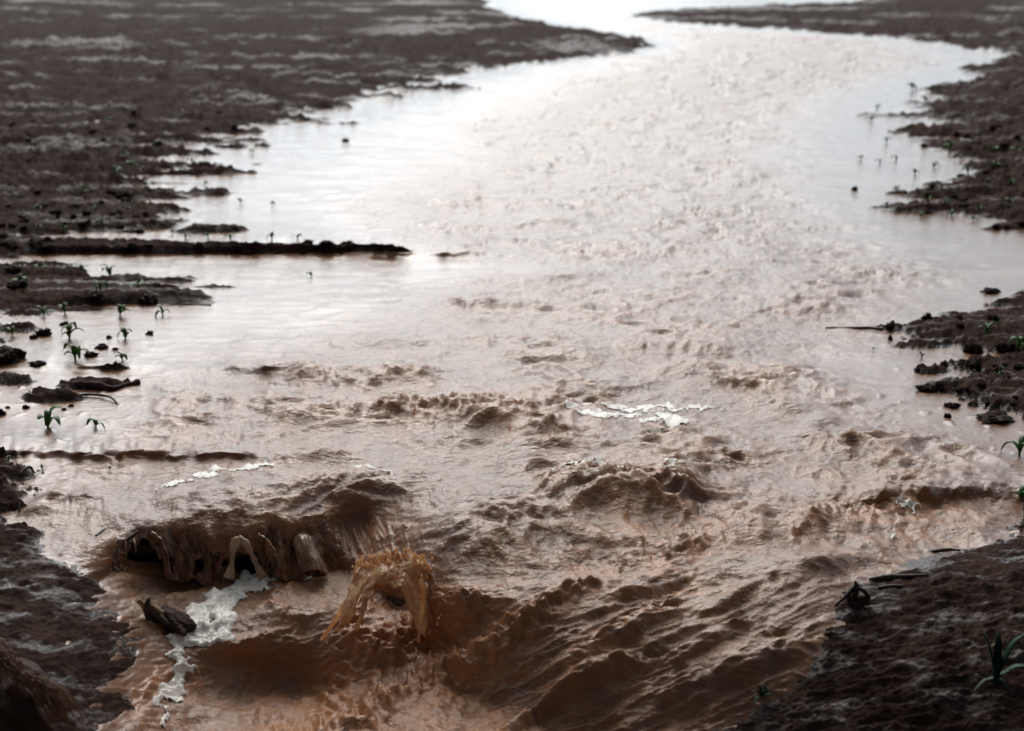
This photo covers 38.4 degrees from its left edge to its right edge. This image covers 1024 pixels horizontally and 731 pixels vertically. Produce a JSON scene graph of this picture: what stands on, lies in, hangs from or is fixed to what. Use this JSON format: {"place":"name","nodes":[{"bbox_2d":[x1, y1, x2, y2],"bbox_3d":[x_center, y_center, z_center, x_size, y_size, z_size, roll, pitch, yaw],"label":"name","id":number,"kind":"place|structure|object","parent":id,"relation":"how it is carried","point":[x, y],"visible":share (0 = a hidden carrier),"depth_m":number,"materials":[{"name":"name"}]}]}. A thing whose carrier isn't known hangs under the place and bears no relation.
{"place":"outdoors","nodes":[
{"label":"outdoors","id":0,"kind":"place"},
{"bbox_2d":[340,240,352,244],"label":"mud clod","id":1,"kind":"object","parent":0,"point":[347,242],"visible":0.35,"depth_m":9.40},
{"bbox_2d":[0,0,1023,730],"bbox_3d":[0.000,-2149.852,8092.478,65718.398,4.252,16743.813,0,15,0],"label":"water","id":2,"kind":"structure","parent":0,"point":[682,216],"depth_m":6.17,"materials":[{"name":"liquid"}]},
{"bbox_2d":[0,325,21,334],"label":"corn seedling","id":3,"kind":"object","parent":2,"relation":"on","point":[11,329],"visible":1,"depth_m":7.16,"materials":[{"name":"green plant"}]},
{"bbox_2d":[29,334,37,338],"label":"mud clod","id":4,"kind":"object","parent":2,"relation":"on","point":[33,336],"visible":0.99,"depth_m":7.09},
{"bbox_2d":[26,360,45,365],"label":"mud clod","id":5,"kind":"object","parent":2,"relation":"on","point":[36,363],"visible":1,"depth_m":6.60,"materials":[{"name":"soil"}]},
{"bbox_2d":[35,328,51,336],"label":"mud clod","id":6,"kind":"object","parent":2,"relation":"on","point":[43,332],"visible":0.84,"depth_m":7.15,"materials":[{"name":"soil"}]},
{"bbox_2d":[37,405,61,427],"bbox_3d":[-1.781,0.206,5.687,0.083,0.100,0.115,-2,15,-8],"label":"corn seedling","id":7,"kind":"object","parent":2,"relation":"on","point":[47,417],"visible":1,"depth_m":5.68,"materials":[{"name":"green plant"}]},
{"bbox_2d":[55,302,66,312],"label":"corn seedling","id":8,"kind":"object","parent":2,"relation":"on","point":[63,305],"visible":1,"depth_m":7.64,"materials":[{"name":"green plant"}]},
{"bbox_2d":[61,322,83,337],"bbox_3d":[-2.118,-0.161,7.079,0.102,0.094,0.116,-12,19,-39],"label":"corn seedling","id":9,"kind":"object","parent":2,"relation":"on","point":[69,331],"visible":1,"depth_m":7.09,"materials":[{"name":"green plant"}]},
{"bbox_2d":[63,343,89,359],"bbox_3d":[-1.987,-0.055,6.664,0.150,0.092,0.073,8,17,28],"label":"corn seedling","id":10,"kind":"object","parent":2,"relation":"on","point":[75,350],"visible":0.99,"depth_m":6.65,"materials":[{"name":"green plant"}]},
{"bbox_2d":[83,351,98,356],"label":"mud clod","id":11,"kind":"object","parent":2,"relation":"on","point":[93,354],"visible":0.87,"depth_m":6.72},
{"bbox_2d":[86,418,104,428],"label":"corn seedling","id":12,"kind":"object","parent":2,"relation":"on","point":[95,422],"visible":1,"depth_m":5.69,"materials":[{"name":"green plant"}]},
{"bbox_2d":[80,393,117,403],"bbox_3d":[-1.694,0.131,6.079,0.218,0.020,0.045,9,17,31],"label":"twig","id":13,"kind":"object","parent":2,"relation":"on","point":[98,394],"visible":1,"depth_m":6.10,"materials":[{"name":"wood"}]},
{"bbox_2d":[60,379,140,390],"bbox_3d":[-1.767,0.078,6.270,0.349,0.049,0.126,0,15,0],"label":"mud caked stalk","id":14,"kind":"object","parent":2,"relation":"on","point":[98,385],"visible":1,"depth_m":6.24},
{"bbox_2d":[95,528,105,535],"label":"twig","id":15,"kind":"object","parent":2,"relation":"on","point":[100,531],"visible":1,"depth_m":4.62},
{"bbox_2d":[113,351,127,359],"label":"corn seedling","id":16,"kind":"object","parent":2,"relation":"on","point":[122,355],"visible":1,"depth_m":6.65,"materials":[{"name":"green plant"}]},
{"bbox_2d":[116,304,129,314],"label":"corn seedling","id":17,"kind":"object","parent":2,"relation":"on","point":[120,308],"visible":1,"depth_m":7.58,"materials":[{"name":"green plant"}]},
{"bbox_2d":[117,327,131,337],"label":"corn seedling","id":18,"kind":"object","parent":2,"relation":"on","point":[124,332],"visible":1,"depth_m":7.09,"materials":[{"name":"green plant"}]},
{"bbox_2d":[155,304,169,316],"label":"corn seedling","id":19,"kind":"object","parent":2,"relation":"on","point":[161,308],"visible":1,"depth_m":7.58,"materials":[{"name":"green plant"}]},
{"bbox_2d":[137,597,196,635],"bbox_3d":[-1.031,0.744,4.424,0.168,0.136,0.125,0,15,0],"label":"corn stub","id":20,"kind":"object","parent":2,"relation":"on","point":[166,617],"visible":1,"depth_m":4.39,"materials":[{"name":"plant"}]},
{"bbox_2d":[170,303,210,305],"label":"floating stalk","id":21,"kind":"object","parent":2,"relation":"on","point":[191,304],"visible":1,"depth_m":7.84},
{"bbox_2d":[112,522,340,585],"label":"waterfall","id":22,"kind":"structure","parent":2,"relation":"on","point":[310,554],"depth_m":4.73,"materials":[{"name":"liquid"}]},
{"bbox_2d":[124,538,126,562],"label":"hanging stalk","id":23,"kind":"object","parent":22,"relation":"hanging from","point":[125,545],"visible":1,"depth_m":4.61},
{"bbox_2d":[133,538,136,552],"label":"hanging stalk","id":24,"kind":"object","parent":22,"relation":"hanging from","point":[134,542],"visible":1,"depth_m":4.62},
{"bbox_2d":[153,568,311,727],"bbox_3d":[-0.913,0.823,4.446,0.294,0.134,1.014,5,16,18],"label":"foam","id":25,"kind":"object","parent":2,"relation":"on","point":[218,605],"visible":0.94,"depth_m":4.45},
{"bbox_2d":[319,546,441,643],"bbox_3d":[-0.359,0.699,4.406,0.412,0.328,0.278,0,15,0],"label":"water splash","id":26,"kind":"object","parent":2,"relation":"on","point":[372,573],"visible":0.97,"depth_m":4.35,"materials":[{"name":"liquid"}]},
{"bbox_2d":[155,457,686,489],"bbox_3d":[-0.304,0.335,5.124,1.849,0.117,0.367,0,15,0],"label":"foam","id":27,"kind":"object","parent":2,"relation":"on","point":[248,466],"visible":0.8,"depth_m":5.15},
{"bbox_2d":[562,400,715,434],"bbox_3d":[0.513,0.209,5.798,0.644,0.048,0.540,0,15,0],"label":"foam","id":28,"kind":"object","parent":2,"relation":"on","point":[673,420],"visible":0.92,"depth_m":5.87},
{"bbox_2d":[825,326,883,329],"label":"floating stalk","id":29,"kind":"object","parent":2,"relation":"on","point":[866,327],"visible":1,"depth_m":7.28,"materials":[{"name":"plant"}]},
{"bbox_2d":[891,496,920,539],"bbox_3d":[1.237,0.488,4.748,0.080,0.041,0.353,9,17,29],"label":"foam","id":30,"kind":"object","parent":2,"relation":"on","point":[910,502],"visible":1,"depth_m":4.87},
{"bbox_2d":[907,82,917,89],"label":"corn seedling","id":31,"kind":"object","parent":2,"relation":"on","point":[912,85],"visible":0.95,"depth_m":22.29,"materials":[{"name":"green plant"}]},
{"bbox_2d":[931,548,959,551],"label":"dead stalk","id":32,"kind":"object","parent":2,"relation":"on","point":[944,549],"visible":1,"depth_m":4.53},
{"bbox_2d":[944,413,951,417],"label":"mud clod","id":33,"kind":"object","parent":2,"relation":"on","point":[948,415],"visible":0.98,"depth_m":5.84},
{"bbox_2d":[961,166,972,173],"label":"corn seedling","id":34,"kind":"object","parent":2,"relation":"on","point":[966,168],"visible":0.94,"depth_m":12.94,"materials":[{"name":"green plant"}]},
{"bbox_2d":[976,411,1014,423],"bbox_3d":[1.909,0.207,5.810,0.155,0.038,0.152,0,15,0],"label":"mud clod","id":35,"kind":"object","parent":2,"relation":"on","point":[992,417],"visible":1,"depth_m":5.78,"materials":[{"name":"soil"}]},
{"bbox_2d":[1000,434,1023,454],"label":"corn seedling","id":36,"kind":"object","parent":2,"relation":"on","point":[1019,445],"visible":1,"depth_m":5.38,"materials":[{"name":"green plant"}]},
{"bbox_2d":[1010,485,1023,500],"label":"corn seedling","id":37,"kind":"object","parent":2,"relation":"on","point":[1020,493],"visible":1,"depth_m":4.93,"materials":[{"name":"green plant"}]},
{"bbox_2d":[0,0,1023,730],"bbox_3d":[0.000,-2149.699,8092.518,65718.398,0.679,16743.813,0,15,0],"label":"ground","id":38,"kind":"structure","parent":0,"point":[912,654],"depth_m":12.99,"materials":[{"name":"soil"}]},
{"bbox_2d":[0,241,7,246],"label":"mud clod","id":39,"kind":"object","parent":38,"relation":"on","point":[3,243],"visible":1,"depth_m":9.31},
{"bbox_2d":[0,232,8,236],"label":"mud clod","id":40,"kind":"object","parent":38,"relation":"on","point":[3,234],"visible":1,"depth_m":9.46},
{"bbox_2d":[0,347,21,364],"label":"mud clod","id":41,"kind":"object","parent":38,"relation":"on","point":[8,356],"visible":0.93,"depth_m":6.64,"materials":[{"name":"soil"}]},
{"bbox_2d":[8,223,16,228],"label":"mud clod","id":42,"kind":"object","parent":38,"relation":"on","point":[10,225],"visible":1,"depth_m":9.90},
{"bbox_2d":[7,242,18,248],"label":"mud clod","id":43,"kind":"object","parent":38,"relation":"on","point":[12,245],"visible":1,"depth_m":9.29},
{"bbox_2d":[3,265,23,273],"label":"mud clod","id":44,"kind":"object","parent":38,"relation":"on","point":[13,269],"visible":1,"depth_m":8.50,"materials":[{"name":"soil"}]},
{"bbox_2d":[5,280,29,289],"bbox_3d":[-2.690,-0.429,8.018,0.133,0.074,0.130,0,15,0],"label":"mud clod","id":45,"kind":"object","parent":38,"relation":"on","point":[14,285],"visible":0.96,"depth_m":7.99,"materials":[{"name":"soil"}]},
{"bbox_2d":[10,274,27,283],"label":"corn seedling","id":46,"kind":"object","parent":45,"relation":"on","point":[21,278],"visible":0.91,"depth_m":8.06,"materials":[{"name":"green plant"}]},
{"bbox_2d":[12,348,27,359],"bbox_3d":[-2.260,-0.043,6.724,0.075,0.081,0.077,5,16,19],"label":"mud clod","id":47,"kind":"object","parent":38,"relation":"on","point":[21,353],"visible":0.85,"depth_m":6.71,"materials":[{"name":"soil"}]},
{"bbox_2d":[19,217,29,221],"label":"mud clod","id":48,"kind":"object","parent":38,"relation":"on","point":[24,220],"visible":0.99,"depth_m":10.06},
{"bbox_2d":[19,466,34,475],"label":"twig","id":49,"kind":"object","parent":38,"relation":"on","point":[23,470],"visible":1,"depth_m":5.15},
{"bbox_2d":[28,241,38,245],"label":"mud clod","id":50,"kind":"object","parent":38,"relation":"on","point":[33,243],"visible":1,"depth_m":9.32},
{"bbox_2d":[34,306,52,314],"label":"corn seedling","id":51,"kind":"object","parent":38,"relation":"on","point":[42,310],"visible":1,"depth_m":7.58,"materials":[{"name":"green plant"}]},
{"bbox_2d":[36,242,53,250],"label":"mud clod","id":52,"kind":"object","parent":38,"relation":"on","point":[45,246],"visible":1,"depth_m":9.30,"materials":[{"name":"soil"}]},
{"bbox_2d":[0,638,91,730],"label":"straw clump","id":53,"kind":"object","parent":38,"relation":"on","point":[34,696],"visible":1,"depth_m":3.46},
{"bbox_2d":[49,209,60,213],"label":"mud clod","id":54,"kind":"object","parent":38,"relation":"on","point":[56,211],"visible":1,"depth_m":10.57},
{"bbox_2d":[68,203,80,208],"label":"mud clod","id":55,"kind":"object","parent":38,"relation":"on","point":[75,205],"visible":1,"depth_m":10.71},
{"bbox_2d":[75,264,86,271],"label":"corn seedling","id":56,"kind":"object","parent":38,"relation":"on","point":[81,266],"visible":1,"depth_m":8.62,"materials":[{"name":"green plant"}]},
{"bbox_2d":[76,221,87,225],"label":"mud clod","id":57,"kind":"object","parent":38,"relation":"on","point":[79,223],"visible":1,"depth_m":10.00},
{"bbox_2d":[81,244,89,249],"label":"mud clod","id":58,"kind":"object","parent":38,"relation":"on","point":[85,247],"visible":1,"depth_m":9.28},
{"bbox_2d":[81,209,91,215],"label":"mud clod","id":59,"kind":"object","parent":38,"relation":"on","point":[86,212],"visible":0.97,"depth_m":10.51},
{"bbox_2d":[84,291,105,303],"bbox_3d":[-2.216,-0.361,7.841,0.115,0.073,0.113,0,15,0],"label":"mud clod","id":60,"kind":"object","parent":38,"relation":"on","point":[94,297],"visible":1,"depth_m":7.82,"materials":[{"name":"soil"}]},
{"bbox_2d":[93,281,107,290],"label":"corn seedling","id":61,"kind":"object","parent":38,"relation":"on","point":[101,283],"visible":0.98,"depth_m":7.95,"materials":[{"name":"green plant"}]},
{"bbox_2d":[94,343,108,348],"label":"mud clod","id":62,"kind":"object","parent":38,"relation":"on","point":[102,346],"visible":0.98,"depth_m":6.89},
{"bbox_2d":[102,264,114,274],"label":"corn seedling","id":63,"kind":"object","parent":38,"relation":"on","point":[109,270],"visible":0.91,"depth_m":8.60,"materials":[{"name":"green plant"}]},
{"bbox_2d":[109,165,122,173],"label":"corn seedling","id":64,"kind":"object","parent":38,"relation":"on","point":[115,169],"visible":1,"depth_m":12.33,"materials":[{"name":"green plant"}]},
{"bbox_2d":[119,244,130,250],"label":"mud clod","id":65,"kind":"object","parent":38,"relation":"on","point":[123,247],"visible":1,"depth_m":9.26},
{"bbox_2d":[122,191,131,196],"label":"mud clod","id":66,"kind":"object","parent":38,"relation":"on","point":[126,194],"visible":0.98,"depth_m":11.43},
{"bbox_2d":[121,197,132,201],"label":"mud clod","id":67,"kind":"object","parent":38,"relation":"on","point":[127,199],"visible":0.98,"depth_m":11.16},
{"bbox_2d":[126,531,137,541],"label":"broken twig","id":68,"kind":"object","parent":38,"relation":"on","point":[132,536],"visible":1,"depth_m":4.58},
{"bbox_2d":[126,242,138,251],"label":"mud clod","id":69,"kind":"object","parent":38,"relation":"on","point":[132,246],"visible":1,"depth_m":9.27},
{"bbox_2d":[126,280,145,286],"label":"corn seedling","id":70,"kind":"object","parent":38,"relation":"on","point":[138,284],"visible":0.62,"depth_m":8.17,"materials":[{"name":"green plant"}]},
{"bbox_2d":[136,228,144,232],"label":"mud clod","id":71,"kind":"object","parent":38,"relation":"on","point":[141,230],"visible":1,"depth_m":9.87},
{"bbox_2d":[138,294,157,304],"bbox_3d":[-1.943,-0.353,7.867,0.115,0.062,0.118,0,15,0],"label":"mud clod","id":72,"kind":"object","parent":38,"relation":"on","point":[146,299],"visible":1,"depth_m":7.85,"materials":[{"name":"soil"}]},
{"bbox_2d":[144,243,153,248],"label":"mud clod","id":73,"kind":"object","parent":38,"relation":"on","point":[147,245],"visible":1,"depth_m":9.28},
{"bbox_2d":[193,241,204,252],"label":"mud clod","id":74,"kind":"object","parent":38,"relation":"on","point":[198,246],"visible":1,"depth_m":9.29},
{"bbox_2d":[232,244,242,251],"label":"mud clod","id":75,"kind":"object","parent":38,"relation":"on","point":[236,247],"visible":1,"depth_m":9.29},
{"bbox_2d":[243,250,254,254],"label":"mud clod","id":76,"kind":"object","parent":38,"relation":"on","point":[248,252],"visible":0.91,"depth_m":9.28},
{"bbox_2d":[302,239,313,243],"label":"mud clod","id":77,"kind":"object","parent":38,"relation":"on","point":[306,241],"visible":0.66,"depth_m":9.44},
{"bbox_2d":[317,240,332,246],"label":"mud clod","id":78,"kind":"object","parent":38,"relation":"on","point":[323,243],"visible":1,"depth_m":9.29,"materials":[{"name":"soil"}]},
{"bbox_2d":[336,244,349,250],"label":"mud clod","id":79,"kind":"object","parent":38,"relation":"on","point":[341,248],"visible":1,"depth_m":9.31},
{"bbox_2d":[750,684,777,703],"bbox_3d":[0.655,0.862,3.870,0.109,0.033,0.059,-10,18,-34],"label":"weed","id":80,"kind":"object","parent":38,"relation":"on","point":[763,690],"visible":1,"depth_m":3.88,"materials":[{"name":"green plant"}]},
{"bbox_2d":[834,580,870,607],"bbox_3d":[0.948,0.638,4.114,0.101,0.097,0.070,0,15,0],"label":"corn stub","id":81,"kind":"object","parent":38,"relation":"on","point":[853,597],"visible":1,"depth_m":4.09,"materials":[{"name":"plant"}]},
{"bbox_2d":[884,322,894,329],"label":"mud clod","id":82,"kind":"object","parent":38,"relation":"on","point":[889,325],"visible":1,"depth_m":7.25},
{"bbox_2d":[878,584,903,588],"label":"dead stalk","id":83,"kind":"object","parent":38,"relation":"on","point":[888,586],"visible":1,"depth_m":4.18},
{"bbox_2d":[869,573,928,580],"bbox_3d":[1.118,0.614,4.262,0.170,0.029,0.022,0,15,0],"label":"dead stalk","id":84,"kind":"object","parent":38,"relation":"on","point":[885,577],"visible":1,"depth_m":4.25,"materials":[{"name":"plant"}]},
{"bbox_2d":[915,383,937,391],"bbox_3d":[1.754,0.097,6.220,0.110,0.039,0.092,0,15,0],"label":"mud clod","id":85,"kind":"object","parent":38,"relation":"on","point":[927,387],"visible":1,"depth_m":6.20,"materials":[{"name":"soil"}]},
{"bbox_2d":[920,312,932,320],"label":"mud clod","id":86,"kind":"object","parent":38,"relation":"on","point":[927,316],"visible":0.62,"depth_m":7.40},
{"bbox_2d":[920,195,933,203],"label":"corn seedling","id":87,"kind":"object","parent":38,"relation":"on","point":[929,197],"visible":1,"depth_m":10.90,"materials":[{"name":"green plant"}]},
{"bbox_2d":[926,85,935,91],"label":"corn seedling","id":88,"kind":"object","parent":38,"relation":"on","point":[931,88],"visible":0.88,"depth_m":21.66,"materials":[{"name":"green plant"}]},
{"bbox_2d":[935,381,944,386],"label":"mud clod","id":89,"kind":"object","parent":38,"relation":"on","point":[939,384],"visible":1,"depth_m":6.21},
{"bbox_2d":[940,361,948,366],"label":"mud clod","id":90,"kind":"object","parent":38,"relation":"on","point":[945,364],"visible":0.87,"depth_m":6.59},
{"bbox_2d":[943,141,955,150],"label":"corn seedling","id":91,"kind":"object","parent":38,"relation":"on","point":[950,144],"visible":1,"depth_m":14.61,"materials":[{"name":"green plant"}]},
{"bbox_2d":[943,402,962,408],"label":"mud clod","id":92,"kind":"object","parent":38,"relation":"on","point":[951,405],"visible":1,"depth_m":5.97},
{"bbox_2d":[955,386,963,392],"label":"mud clod","id":93,"kind":"object","parent":38,"relation":"on","point":[960,389],"visible":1,"depth_m":6.16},
{"bbox_2d":[955,322,964,327],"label":"mud clod","id":94,"kind":"object","parent":38,"relation":"on","point":[961,325],"visible":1,"depth_m":7.13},
{"bbox_2d":[954,198,969,200],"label":"mud clod","id":95,"kind":"object","parent":38,"relation":"on","point":[961,199],"visible":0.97,"depth_m":11.00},
{"bbox_2d":[957,204,968,207],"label":"mud clod","id":96,"kind":"object","parent":38,"relation":"on","point":[962,205],"visible":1,"depth_m":10.86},
{"bbox_2d":[962,341,982,353],"bbox_3d":[2.145,-0.060,6.847,0.096,0.099,0.082,10,18,33],"label":"mud clod","id":97,"kind":"object","parent":38,"relation":"on","point":[974,348],"visible":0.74,"depth_m":6.83,"materials":[{"name":"soil"}]},
{"bbox_2d":[968,361,981,371],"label":"mud clod","id":98,"kind":"object","parent":38,"relation":"on","point":[975,365],"visible":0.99,"depth_m":6.51,"materials":[{"name":"soil"}]},
{"bbox_2d":[976,382,985,387],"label":"mud clod","id":99,"kind":"object","parent":38,"relation":"on","point":[982,384],"visible":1,"depth_m":6.19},
{"bbox_2d":[979,320,999,333],"bbox_3d":[2.272,-0.181,7.049,0.104,0.080,0.064,-4,16,-16],"label":"corn seedling","id":100,"kind":"object","parent":38,"relation":"on","point":[987,326],"visible":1,"depth_m":7.03,"materials":[{"name":"green plant"}]},
{"bbox_2d":[980,287,1001,293],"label":"mud clod","id":101,"kind":"object","parent":38,"relation":"on","point":[987,290],"visible":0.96,"depth_m":8.12,"materials":[{"name":"soil"}]},
{"bbox_2d":[988,125,996,130],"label":"mud clod","id":102,"kind":"object","parent":38,"relation":"on","point":[992,128],"visible":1,"depth_m":16.19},
{"bbox_2d":[987,313,999,319],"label":"mud clod","id":103,"kind":"object","parent":38,"relation":"on","point":[992,317],"visible":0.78,"depth_m":7.28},
{"bbox_2d":[987,144,1001,152],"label":"corn seedling","id":104,"kind":"object","parent":38,"relation":"on","point":[995,148],"visible":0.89,"depth_m":14.45,"materials":[{"name":"green plant"}]},
{"bbox_2d":[991,223,1000,228],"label":"mud clod","id":105,"kind":"object","parent":38,"relation":"on","point":[996,225],"visible":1,"depth_m":10.12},
{"bbox_2d":[992,367,1001,371],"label":"mud clod","id":106,"kind":"object","parent":38,"relation":"on","point":[996,369],"visible":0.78,"depth_m":6.35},
{"bbox_2d":[972,628,1023,692],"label":"corn plant","id":107,"kind":"object","parent":38,"relation":"on","point":[998,660],"visible":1,"depth_m":3.74,"materials":[{"name":"green plant"}]},
{"bbox_2d":[999,142,1009,148],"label":"mud clod","id":108,"kind":"object","parent":38,"relation":"on","point":[1004,145],"visible":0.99,"depth_m":14.51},
{"bbox_2d":[994,340,1015,352],"bbox_3d":[2.290,-0.082,6.847,0.102,0.075,0.091,12,19,37],"label":"mud clod","id":109,"kind":"object","parent":38,"relation":"on","point":[1003,346],"visible":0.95,"depth_m":6.83,"materials":[{"name":"soil"}]},
{"bbox_2d":[1008,178,1016,185],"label":"corn seedling","id":110,"kind":"object","parent":38,"relation":"on","point":[1012,180],"visible":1,"depth_m":12.09,"materials":[{"name":"green plant"}]},
{"bbox_2d":[1009,336,1023,349],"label":"corn seedling","id":111,"kind":"object","parent":38,"relation":"on","point":[1019,339],"visible":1,"depth_m":6.80,"materials":[{"name":"green plant"}]},
{"bbox_2d":[1013,363,1023,370],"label":"mud clod","id":112,"kind":"object","parent":38,"relation":"on","point":[1019,367],"visible":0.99,"depth_m":6.46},
{"bbox_2d":[1018,220,1023,226],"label":"mud clod","id":113,"kind":"object","parent":38,"relation":"on","point":[1021,223],"visible":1,"depth_m":10.16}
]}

